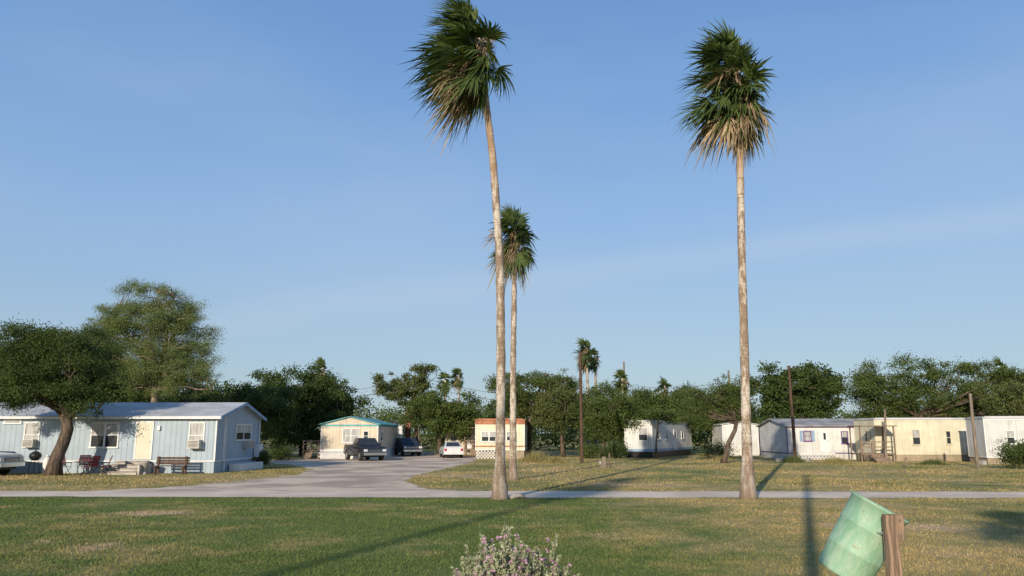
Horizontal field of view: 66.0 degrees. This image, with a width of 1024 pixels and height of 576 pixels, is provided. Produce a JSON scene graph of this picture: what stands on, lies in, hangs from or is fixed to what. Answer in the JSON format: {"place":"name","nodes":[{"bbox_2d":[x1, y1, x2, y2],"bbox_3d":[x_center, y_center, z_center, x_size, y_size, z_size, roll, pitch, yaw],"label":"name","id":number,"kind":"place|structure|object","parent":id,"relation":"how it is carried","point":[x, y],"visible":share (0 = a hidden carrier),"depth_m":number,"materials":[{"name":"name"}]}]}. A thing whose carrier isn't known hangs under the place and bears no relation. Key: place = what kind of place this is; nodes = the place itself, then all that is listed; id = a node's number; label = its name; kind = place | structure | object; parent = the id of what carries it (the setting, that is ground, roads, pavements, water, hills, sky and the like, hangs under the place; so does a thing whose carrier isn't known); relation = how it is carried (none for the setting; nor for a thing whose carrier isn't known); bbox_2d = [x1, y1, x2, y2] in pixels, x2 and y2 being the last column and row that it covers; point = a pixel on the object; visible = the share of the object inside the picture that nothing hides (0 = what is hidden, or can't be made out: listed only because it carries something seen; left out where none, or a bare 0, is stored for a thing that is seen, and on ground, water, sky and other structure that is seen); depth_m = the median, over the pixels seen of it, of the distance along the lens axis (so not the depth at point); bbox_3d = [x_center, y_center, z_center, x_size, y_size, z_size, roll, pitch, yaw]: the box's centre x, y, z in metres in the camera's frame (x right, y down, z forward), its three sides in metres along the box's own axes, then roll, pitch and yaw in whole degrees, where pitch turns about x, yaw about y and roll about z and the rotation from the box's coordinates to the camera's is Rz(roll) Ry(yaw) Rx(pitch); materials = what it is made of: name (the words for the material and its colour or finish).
{"place":"outdoors","nodes":[
{"label":"outdoors","id":0,"kind":"place"},
{"bbox_2d":[0,434,1023,575],"bbox_3d":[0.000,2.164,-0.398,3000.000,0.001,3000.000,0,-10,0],"label":"ground","id":1,"kind":"structure","parent":0,"point":[715,486],"depth_m":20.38,"materials":[{"name":"green plant"}]},
{"bbox_2d":[0,452,24,474],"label":"pickup truck","id":2,"kind":"object","parent":1,"relation":"on","point":[9,462],"visible":1,"depth_m":41.60,"materials":[{"name":"white paint"}]},
{"bbox_2d":[27,450,41,473],"bbox_3d":[-26.088,9.509,43.090,0.665,1.303,0.630,0,-10,0],"label":"charcoal grill","id":3,"kind":"object","parent":1,"relation":"on","point":[35,455],"visible":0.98,"depth_m":42.98,"materials":[{"name":"black metal"}]},
{"bbox_2d":[0,313,133,475],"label":"mesquite tree","id":4,"kind":"object","parent":1,"relation":"on","point":[30,369],"visible":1,"depth_m":41.78,"materials":[{"name":"green plant"}]},
{"bbox_2d":[76,455,91,474],"bbox_3d":[-23.330,9.635,42.949,0.600,1.017,0.694,4,-11,-20],"label":"lawn chair","id":5,"kind":"object","parent":1,"relation":"on","point":[83,458],"visible":0.64,"depth_m":43.18,"materials":[{"name":"metal"}]},
{"bbox_2d":[0,321,172,401],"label":"mesquite tree","id":6,"kind":"object","parent":1,"relation":"on","point":[120,397],"visible":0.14,"depth_m":58.83,"materials":[{"name":"green plant"}]},
{"bbox_2d":[81,456,100,474],"bbox_3d":[-22.216,9.379,41.558,0.694,1.017,0.600,-4,-11,20],"label":"lawn chair","id":7,"kind":"object","parent":1,"relation":"on","point":[97,459],"visible":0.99,"depth_m":41.43,"materials":[{"name":"red fabric"}]},
{"bbox_2d":[100,461,151,474],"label":"wooden steps","id":8,"kind":"structure","parent":1,"relation":"on","point":[126,468],"depth_m":42.73,"materials":[{"name":"grey wood"}]},
{"bbox_2d":[9,458,256,472],"bbox_3d":[-25.300,10.728,47.696,17.320,0.668,7.620,0,-10,0],"label":"skirting","id":9,"kind":"object","parent":1,"relation":"on","point":[204,467],"visible":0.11,"depth_m":43.95,"materials":[{"name":"blue"}]},
{"bbox_2d":[0,407,259,460],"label":"walls","id":10,"kind":"structure","parent":9,"relation":"on","point":[170,438],"depth_m":44.24,"materials":[{"name":"blue"}]},
{"bbox_2d":[2,419,251,448],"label":"window frames","id":11,"kind":"structure","parent":10,"relation":"attached to","point":[104,437],"depth_m":44.26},
{"bbox_2d":[21,439,37,446],"bbox_3d":[-26.900,8.660,43.925,0.600,0.430,0.446,0,-10,0],"label":"air conditioner","id":12,"kind":"object","parent":11,"relation":"attached to","point":[29,442],"visible":1,"depth_m":43.73,"materials":[{"name":"white plastic"}]},
{"bbox_2d":[5,420,250,446],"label":"window panes","id":13,"kind":"object","parent":11,"relation":"in","point":[112,433],"visible":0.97,"depth_m":44.26,"materials":[{"name":"glass"}]},
{"bbox_2d":[187,440,202,447],"bbox_3d":[-17.675,8.700,43.892,0.650,0.460,0.496,0,-10,0],"label":"air conditioner","id":14,"kind":"object","parent":11,"relation":"attached to","point":[194,443],"visible":1,"depth_m":43.67,"materials":[{"name":"white plastic"}]},
{"bbox_2d":[0,417,260,469],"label":"downpipes and fascia","id":15,"kind":"object","parent":10,"relation":"attached to","point":[224,439],"visible":0.88,"depth_m":44.09,"materials":[{"name":"white paint"}]},
{"bbox_2d":[0,402,263,419],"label":"roof","id":16,"kind":"structure","parent":10,"relation":"on","point":[167,409],"depth_m":45.77,"materials":[{"name":"metal"}]},
{"bbox_2d":[221,402,266,420],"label":"barge boards","id":17,"kind":"object","parent":16,"relation":"attached to","point":[242,406],"visible":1,"depth_m":47.89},
{"bbox_2d":[24,419,260,461],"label":"trim","id":18,"kind":"structure","parent":10,"relation":"attached to","point":[190,461],"depth_m":44.09,"materials":[{"name":"white paint"}]},
{"bbox_2d":[133,421,154,458],"bbox_3d":[-20.625,8.532,44.143,0.990,2.100,0.077,0,-10,0],"label":"door","id":19,"kind":"structure","parent":10,"relation":"attached to","point":[143,445],"depth_m":44.15,"materials":[{"name":"white paint"}]},
{"bbox_2d":[243,440,254,447],"bbox_3d":[-16.342,9.711,49.002,0.496,0.440,0.700,0,-10,0],"label":"air conditioner","id":20,"kind":"object","parent":10,"relation":"attached to","point":[249,444],"visible":1,"depth_m":48.68,"materials":[{"name":"white plastic"}]},
{"bbox_2d":[73,275,229,401],"bbox_3d":[-26.061,5.858,56.956,11.315,13.734,7.719,0,-10,0],"label":"huisache tree","id":21,"kind":"object","parent":1,"relation":"on","point":[163,376],"visible":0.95,"depth_m":56.34,"materials":[{"name":"green plant"}]},
{"bbox_2d":[153,456,189,474],"bbox_3d":[-18.500,9.618,42.720,1.800,0.950,0.590,0,-10,0],"label":"park bench","id":22,"kind":"object","parent":1,"relation":"on","point":[186,461],"visible":0.98,"depth_m":42.96,"materials":[{"name":"wood"}]},
{"bbox_2d":[118,370,241,401],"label":"live oak tree","id":23,"kind":"object","parent":1,"relation":"on","point":[226,388],"visible":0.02,"depth_m":82.41,"materials":[{"name":"green plant"}]},
{"bbox_2d":[158,378,309,438],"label":"live oak tree","id":24,"kind":"object","parent":1,"relation":"on","point":[261,402],"visible":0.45,"depth_m":68.18,"materials":[{"name":"green plant"}]},
{"bbox_2d":[229,444,262,470],"bbox_3d":[-16.175,10.432,48.666,0.750,1.500,5.100,0,-10,0],"label":"side step and meter","id":25,"kind":"object","parent":1,"relation":"on","point":[246,466],"visible":0.93,"depth_m":47.97,"materials":[{"name":"white paint"}]},
{"bbox_2d":[252,449,273,466],"bbox_3d":[-16.117,11.003,50.750,1.694,1.186,1.581,0,-10,0],"label":"green shrub","id":26,"kind":"object","parent":1,"relation":"on","point":[264,457],"visible":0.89,"depth_m":50.60,"materials":[{"name":"green plant"}]},
{"bbox_2d":[265,441,294,459],"bbox_3d":[-19.022,13.367,64.957,2.608,1.731,2.731,8,-13,-36],"label":"green shrub","id":27,"kind":"object","parent":1,"relation":"on","point":[278,452],"visible":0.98,"depth_m":64.87,"materials":[{"name":"green plant"}]},
{"bbox_2d":[99,453,477,490],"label":"gravel drive","id":28,"kind":"structure","parent":1,"relation":"on","point":[392,473],"depth_m":39.57,"materials":[{"name":"gravel"}]},
{"bbox_2d":[318,450,344,458],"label":"lattice fence","id":29,"kind":"object","parent":28,"relation":"on","point":[331,454],"visible":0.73,"depth_m":68.11,"materials":[{"name":"white paint"}]},
{"bbox_2d":[343,438,386,460],"bbox_3d":[-12.205,13.319,65.175,2.160,1.800,5.760,5,-12,-27],"label":"pickup truck","id":30,"kind":"object","parent":28,"relation":"on","point":[366,448],"visible":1,"depth_m":63.88,"materials":[{"name":"paint"}]},
{"bbox_2d":[405,411,410,437],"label":"brick chimney","id":31,"kind":"object","parent":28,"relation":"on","point":[407,432],"visible":0.39,"depth_m":87.61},
{"bbox_2d":[395,438,421,455],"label":"parked suv","id":32,"kind":"object","parent":28,"relation":"on","point":[412,446],"visible":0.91,"depth_m":77.02,"materials":[{"name":"blue paint"}]},
{"bbox_2d":[439,442,463,457],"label":"parked car","id":33,"kind":"object","parent":28,"relation":"on","point":[456,449],"visible":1,"depth_m":70.39,"materials":[{"name":"white paint"}]},
{"bbox_2d":[241,359,374,455],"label":"live oak tree","id":34,"kind":"object","parent":1,"relation":"on","point":[320,401],"visible":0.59,"depth_m":76.99,"materials":[{"name":"green plant"}]},
{"bbox_2d":[302,440,319,458],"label":"porch deck","id":35,"kind":"structure","parent":1,"relation":"on","point":[309,453],"depth_m":68.44,"materials":[{"name":"brown wood"}]},
{"bbox_2d":[313,356,331,448],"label":"fan palm","id":36,"kind":"object","parent":1,"relation":"on","point":[320,361],"visible":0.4,"depth_m":109.68,"materials":[{"name":"green plant"}]},
{"bbox_2d":[320,448,394,458],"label":"skirting","id":37,"kind":"object","parent":1,"relation":"on","point":[390,451],"visible":0.14,"depth_m":68.55,"materials":[{"name":"white paint"}]},
{"bbox_2d":[321,417,397,448],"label":"walls","id":38,"kind":"structure","parent":37,"relation":"on","point":[331,437],"depth_m":68.93,"materials":[{"name":"beige"}]},
{"bbox_2d":[318,416,399,425],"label":"roof","id":39,"kind":"structure","parent":38,"relation":"on","point":[376,421],"depth_m":70.98,"materials":[{"name":"teal paint"}]},
{"bbox_2d":[320,424,397,449],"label":"trim","id":40,"kind":"structure","parent":38,"relation":"attached to","point":[343,449],"depth_m":68.72,"materials":[{"name":"white paint"}]},
{"bbox_2d":[321,425,397,426],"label":"painted band","id":41,"kind":"object","parent":40,"relation":"attached to","point":[362,425],"visible":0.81,"depth_m":68.93,"materials":[{"name":"teal paint"}]},
{"bbox_2d":[342,428,382,442],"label":"window frames","id":42,"kind":"structure","parent":38,"relation":"attached to","point":[350,435],"depth_m":68.79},
{"bbox_2d":[343,429,382,441],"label":"window panes","id":43,"kind":"object","parent":42,"relation":"in","point":[348,432],"visible":0.83,"depth_m":68.81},
{"bbox_2d":[389,421,404,453],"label":"storage shed","id":44,"kind":"structure","parent":1,"relation":"on","point":[401,431],"depth_m":84.83,"materials":[{"name":"white"}]},
{"bbox_2d":[370,361,440,453],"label":"elm tree","id":45,"kind":"object","parent":1,"relation":"on","point":[401,390],"visible":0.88,"depth_m":84.65,"materials":[{"name":"green plant"}]},
{"bbox_2d":[394,387,487,453],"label":"mesquite tree","id":46,"kind":"object","parent":1,"relation":"on","point":[433,412],"visible":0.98,"depth_m":81.15,"materials":[{"name":"green plant"}]},
{"bbox_2d":[435,372,450,399],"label":"fan palm","id":47,"kind":"object","parent":1,"relation":"on","point":[445,375],"visible":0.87,"depth_m":120.18,"materials":[{"name":"green plant"}]},
{"bbox_2d":[448,368,463,402],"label":"fan palm","id":48,"kind":"object","parent":1,"relation":"on","point":[457,382],"visible":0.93,"depth_m":119.22,"materials":[{"name":"green plant"}]},
{"bbox_2d":[398,0,515,499],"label":"fan palm","id":49,"kind":"object","parent":1,"relation":"on","point":[458,81],"visible":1,"depth_m":28.87,"materials":[{"name":"green plant"}]},
{"bbox_2d":[445,426,474,453],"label":"beige trailer","id":50,"kind":"object","parent":1,"relation":"on","point":[452,438],"visible":0.25,"depth_m":82.56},
{"bbox_2d":[464,427,475,454],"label":"porch deck","id":51,"kind":"structure","parent":1,"relation":"on","point":[472,451],"depth_m":80.58,"materials":[{"name":"brown wood"}]},
{"bbox_2d":[476,449,494,458],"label":"lattice fence","id":52,"kind":"object","parent":1,"relation":"on","point":[485,453],"visible":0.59,"depth_m":68.23,"materials":[{"name":"white paint"}]},
{"bbox_2d":[474,418,527,458],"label":"red band trailer","id":53,"kind":"object","parent":1,"relation":"on","point":[485,430],"visible":0.69,"depth_m":68.69,"materials":[{"name":"beige"}]},
{"bbox_2d":[480,203,539,479],"bbox_3d":[0.000,2.415,38.982,2.976,13.864,2.762,-4,-11,20],"label":"fan palm","id":54,"kind":"object","parent":1,"relation":"on","point":[517,234],"visible":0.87,"depth_m":39.18,"materials":[{"name":"green plant"}]},
{"bbox_2d":[0,456,1023,491],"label":"meadow grass","id":55,"kind":"structure","parent":1,"relation":"on","point":[811,481],"depth_m":38.55,"materials":[{"name":"plant"}]},
{"bbox_2d":[451,522,579,575],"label":"sage bush","id":56,"kind":"object","parent":1,"relation":"on","point":[511,560],"visible":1,"depth_m":5.66,"materials":[{"name":"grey plant"}]},
{"bbox_2d":[482,368,583,453],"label":"mesquite tree","id":57,"kind":"object","parent":1,"relation":"on","point":[523,398],"visible":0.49,"depth_m":75.87,"materials":[{"name":"green plant"}]},
{"bbox_2d":[516,449,552,462],"bbox_3d":[1.730,12.870,60.790,4.516,1.094,4.606,0,-10,0],"label":"dry grass clump","id":58,"kind":"object","parent":1,"relation":"on","point":[531,457],"visible":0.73,"depth_m":60.14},
{"bbox_2d":[527,375,583,456],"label":"mesquite tree","id":59,"kind":"object","parent":1,"relation":"on","point":[549,416],"visible":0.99,"depth_m":73.37,"materials":[{"name":"green plant"}]},
{"bbox_2d":[543,456,567,463],"bbox_3d":[3.185,12.705,58.748,2.858,0.681,2.292,4,-11,-18],"label":"dry grass clump","id":60,"kind":"object","parent":1,"relation":"on","point":[557,460],"visible":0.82,"depth_m":58.33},
{"bbox_2d":[579,352,583,462],"bbox_3d":[5.200,8.993,59.353,0.250,8.400,0.250,0,-10,0],"label":"utility pole","id":61,"kind":"object","parent":1,"relation":"on","point":[581,408],"visible":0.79,"depth_m":59.26,"materials":[{"name":"wood"}]},
{"bbox_2d":[573,337,596,446],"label":"fan palm","id":62,"kind":"object","parent":1,"relation":"on","point":[587,359],"visible":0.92,"depth_m":94.90,"materials":[{"name":"green plant"}]},
{"bbox_2d":[575,440,605,458],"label":"green shrub","id":63,"kind":"object","parent":1,"relation":"on","point":[589,452],"visible":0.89,"depth_m":68.93,"materials":[{"name":"green plant"}]},
{"bbox_2d":[588,348,601,448],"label":"fan palm","id":64,"kind":"object","parent":1,"relation":"on","point":[595,368],"visible":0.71,"depth_m":96.66,"materials":[{"name":"green plant"}]},
{"bbox_2d":[600,453,609,467],"bbox_3d":[5.983,11.175,50.878,0.609,0.964,0.438,9,-14,-40],"label":"tree stump","id":65,"kind":"object","parent":1,"relation":"on","point":[604,462],"visible":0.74,"depth_m":50.72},
{"bbox_2d":[568,379,647,457],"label":"mesquite tree","id":66,"kind":"object","parent":1,"relation":"on","point":[617,410],"visible":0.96,"depth_m":71.65,"materials":[{"name":"green plant"}]},
{"bbox_2d":[598,440,631,458],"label":"green shrub","id":67,"kind":"object","parent":1,"relation":"on","point":[616,450],"visible":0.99,"depth_m":69.06,"materials":[{"name":"green plant"}]},
{"bbox_2d":[481,379,759,440],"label":"live oak tree","id":68,"kind":"object","parent":1,"relation":"on","point":[493,403],"visible":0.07,"depth_m":89.35,"materials":[{"name":"green plant"}]},
{"bbox_2d":[611,369,630,445],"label":"fan palm","id":69,"kind":"object","parent":1,"relation":"on","point":[620,383],"visible":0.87,"depth_m":107.29,"materials":[{"name":"green plant"}]},
{"bbox_2d":[260,390,1013,450],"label":"distant trees","id":70,"kind":"object","parent":1,"relation":"on","point":[550,436],"visible":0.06,"depth_m":104.79,"materials":[{"name":"green plant"}]},
{"bbox_2d":[608,384,695,420],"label":"mesquite tree","id":71,"kind":"object","parent":1,"relation":"on","point":[646,399],"visible":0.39,"depth_m":77.04,"materials":[{"name":"green plant"}]},
{"bbox_2d":[624,420,691,457],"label":"white trailer","id":72,"kind":"object","parent":1,"relation":"on","point":[673,440],"visible":0.81,"depth_m":72.19,"materials":[{"name":"metal"}]},
{"bbox_2d":[653,376,670,396],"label":"fan palm","id":73,"kind":"object","parent":1,"relation":"on","point":[663,385],"visible":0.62,"depth_m":109.15,"materials":[{"name":"green plant"}]},
{"bbox_2d":[642,405,687,458],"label":"mesquite tree","id":74,"kind":"object","parent":1,"relation":"on","point":[656,413],"visible":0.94,"depth_m":69.69,"materials":[{"name":"green plant"}]},
{"bbox_2d":[672,373,760,462],"bbox_3d":[15.210,9.818,59.270,6.998,6.905,3.996,-2,-11,12],"label":"mesquite tree","id":75,"kind":"object","parent":1,"relation":"on","point":[697,415],"visible":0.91,"depth_m":59.05,"materials":[{"name":"green plant"}]},
{"bbox_2d":[693,437,739,457],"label":"green shrub","id":76,"kind":"object","parent":1,"relation":"on","point":[716,448],"visible":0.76,"depth_m":69.76,"materials":[{"name":"green plant"}]},
{"bbox_2d":[683,385,756,435],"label":"mesquite tree","id":77,"kind":"object","parent":1,"relation":"on","point":[712,422],"visible":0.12,"depth_m":82.07,"materials":[{"name":"green plant"}]},
{"bbox_2d":[702,455,738,460],"bbox_3d":[17.055,13.832,64.602,4.016,0.582,3.764,-9,-14,41],"label":"dry grass clump","id":78,"kind":"object","parent":1,"relation":"on","point":[716,458],"visible":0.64,"depth_m":64.27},
{"bbox_2d":[668,16,778,499],"bbox_3d":[7.899,-1.586,28.451,4.123,17.929,3.752,0,-10,0],"label":"fan palm","id":79,"kind":"object","parent":1,"relation":"on","point":[735,120],"visible":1,"depth_m":28.80,"materials":[{"name":"green plant"}]},
{"bbox_2d":[712,421,759,455],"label":"mobile home","id":80,"kind":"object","parent":1,"relation":"on","point":[722,431],"depth_m":78.67,"materials":[{"name":"metal"}]},
{"bbox_2d":[788,366,796,455],"bbox_3d":[21.787,9.798,61.238,0.266,7.501,0.240,0,-10,0],"label":"utility pole","id":81,"kind":"object","parent":1,"relation":"on","point":[792,415],"visible":0.79,"depth_m":61.16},
{"bbox_2d":[739,360,851,420],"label":"hackberry tree","id":82,"kind":"object","parent":1,"relation":"on","point":[816,389],"visible":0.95,"depth_m":78.10,"materials":[{"name":"green plant"}]},
{"bbox_2d":[779,453,811,462],"bbox_3d":[21.623,12.897,60.036,2.624,0.769,2.720,0,-10,0],"label":"dry grass clump","id":83,"kind":"object","parent":1,"relation":"on","point":[794,459],"visible":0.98,"depth_m":59.73,"materials":[{"name":"green plant"}]},
{"bbox_2d":[761,452,856,459],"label":"skirting","id":84,"kind":"object","parent":1,"relation":"on","point":[779,455],"visible":0.43,"depth_m":66.59,"materials":[{"name":"white"}]},
{"bbox_2d":[759,420,855,452],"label":"walls","id":85,"kind":"structure","parent":84,"relation":"on","point":[773,436],"depth_m":66.90,"materials":[{"name":"white"}]},
{"bbox_2d":[756,419,853,426],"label":"roof","id":86,"kind":"structure","parent":85,"relation":"on","point":[820,422],"depth_m":68.45,"materials":[{"name":"metal"}]},
{"bbox_2d":[759,426,853,453],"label":"trim","id":87,"kind":"structure","parent":85,"relation":"attached to","point":[807,427],"depth_m":66.94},
{"bbox_2d":[800,431,848,443],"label":"window frames","id":88,"kind":"structure","parent":85,"relation":"attached to","point":[812,437],"depth_m":66.78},
{"bbox_2d":[804,431,847,442],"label":"window panes","id":89,"kind":"object","parent":88,"relation":"in","point":[807,435],"visible":1,"depth_m":66.81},
{"bbox_2d":[820,430,829,451],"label":"door","id":90,"kind":"structure","parent":85,"relation":"attached to","point":[824,440],"depth_m":66.72,"materials":[{"name":"white paint"}]},
{"bbox_2d":[798,453,834,459],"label":"lattice fence","id":91,"kind":"object","parent":1,"relation":"on","point":[817,454],"visible":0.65,"depth_m":65.93,"materials":[{"name":"white paint"}]},
{"bbox_2d":[813,456,858,464],"bbox_3d":[23.406,12.442,57.261,3.254,0.660,3.282,0,-10,0],"label":"dry grass clump","id":92,"kind":"object","parent":1,"relation":"on","point":[838,460],"visible":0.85,"depth_m":56.86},
{"bbox_2d":[847,425,896,462],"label":"porch deck","id":93,"kind":"structure","parent":1,"relation":"on","point":[877,457],"depth_m":60.82,"materials":[{"name":"brown wood"}]},
{"bbox_2d":[884,409,886,458],"bbox_3d":[28.540,11.344,60.242,0.480,4.113,0.200,0,-10,0],"label":"wooden post","id":94,"kind":"object","parent":1,"relation":"on","point":[885,441],"visible":0.79,"depth_m":60.17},
{"bbox_2d":[876,514,905,575],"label":"wooden post","id":95,"kind":"object","parent":1,"relation":"on","point":[893,529],"visible":0.98,"depth_m":7.90,"materials":[{"name":"brown wood"}]},
{"bbox_2d":[818,490,909,575],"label":"trash barrel","id":96,"kind":"object","parent":95,"relation":"attached to","point":[854,545],"visible":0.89,"depth_m":8.18,"materials":[{"name":"green paint"}]},
{"bbox_2d":[853,418,969,460],"bbox_3d":[33.640,12.440,64.707,9.440,3.460,3.940,0,-10,0],"label":"cream trailer","id":97,"kind":"object","parent":1,"relation":"on","point":[918,439],"visible":0.72,"depth_m":62.91,"materials":[{"name":"metal"}]},
{"bbox_2d":[837,348,1023,418],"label":"mesquite tree","id":98,"kind":"object","parent":1,"relation":"on","point":[873,388],"visible":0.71,"depth_m":74.73,"materials":[{"name":"green plant"}]},
{"bbox_2d":[913,458,954,464],"bbox_3d":[29.521,12.238,55.912,3.072,0.573,3.092,0,-10,0],"label":"dry grass clump","id":99,"kind":"object","parent":1,"relation":"on","point":[932,462],"visible":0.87,"depth_m":55.41,"materials":[{"name":"green plant"}]},
{"bbox_2d":[969,393,979,467],"bbox_3d":[30.000,9.291,51.163,0.220,4.850,0.220,0,-10,0],"label":"wooden post","id":100,"kind":"object","parent":1,"relation":"on","point":[974,433],"visible":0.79,"depth_m":51.08,"materials":[{"name":"wood"}]},
{"bbox_2d":[964,416,1023,463],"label":"corrugated trailer","id":101,"kind":"object","parent":1,"relation":"on","point":[990,430],"visible":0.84,"depth_m":56.96,"materials":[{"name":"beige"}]},
{"bbox_2d":[965,376,1023,415],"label":"mesquite tree","id":102,"kind":"object","parent":1,"relation":"on","point":[1009,395],"visible":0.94,"depth_m":68.83,"materials":[{"name":"green plant"}]},
{"bbox_2d":[992,356,1013,383],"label":"fan palm","id":103,"kind":"object","parent":1,"relation":"on","point":[998,362],"visible":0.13,"depth_m":94.66,"materials":[{"name":"green plant"}]},
{"bbox_2d":[990,434,1023,468],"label":"green shrub","id":104,"kind":"object","parent":1,"relation":"on","point":[1013,457],"visible":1,"depth_m":49.12,"materials":[{"name":"green plant"}]},
{"bbox_2d":[0,491,1023,497],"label":"road","id":105,"kind":"structure","parent":0,"point":[648,494],"depth_m":28.57,"materials":[{"name":"asphalt"}]},
{"bbox_2d":[0,0,1023,433],"label":"sky","id":106,"kind":"structure","parent":0,"point":[267,161],"materials":[{"name":"blue"}]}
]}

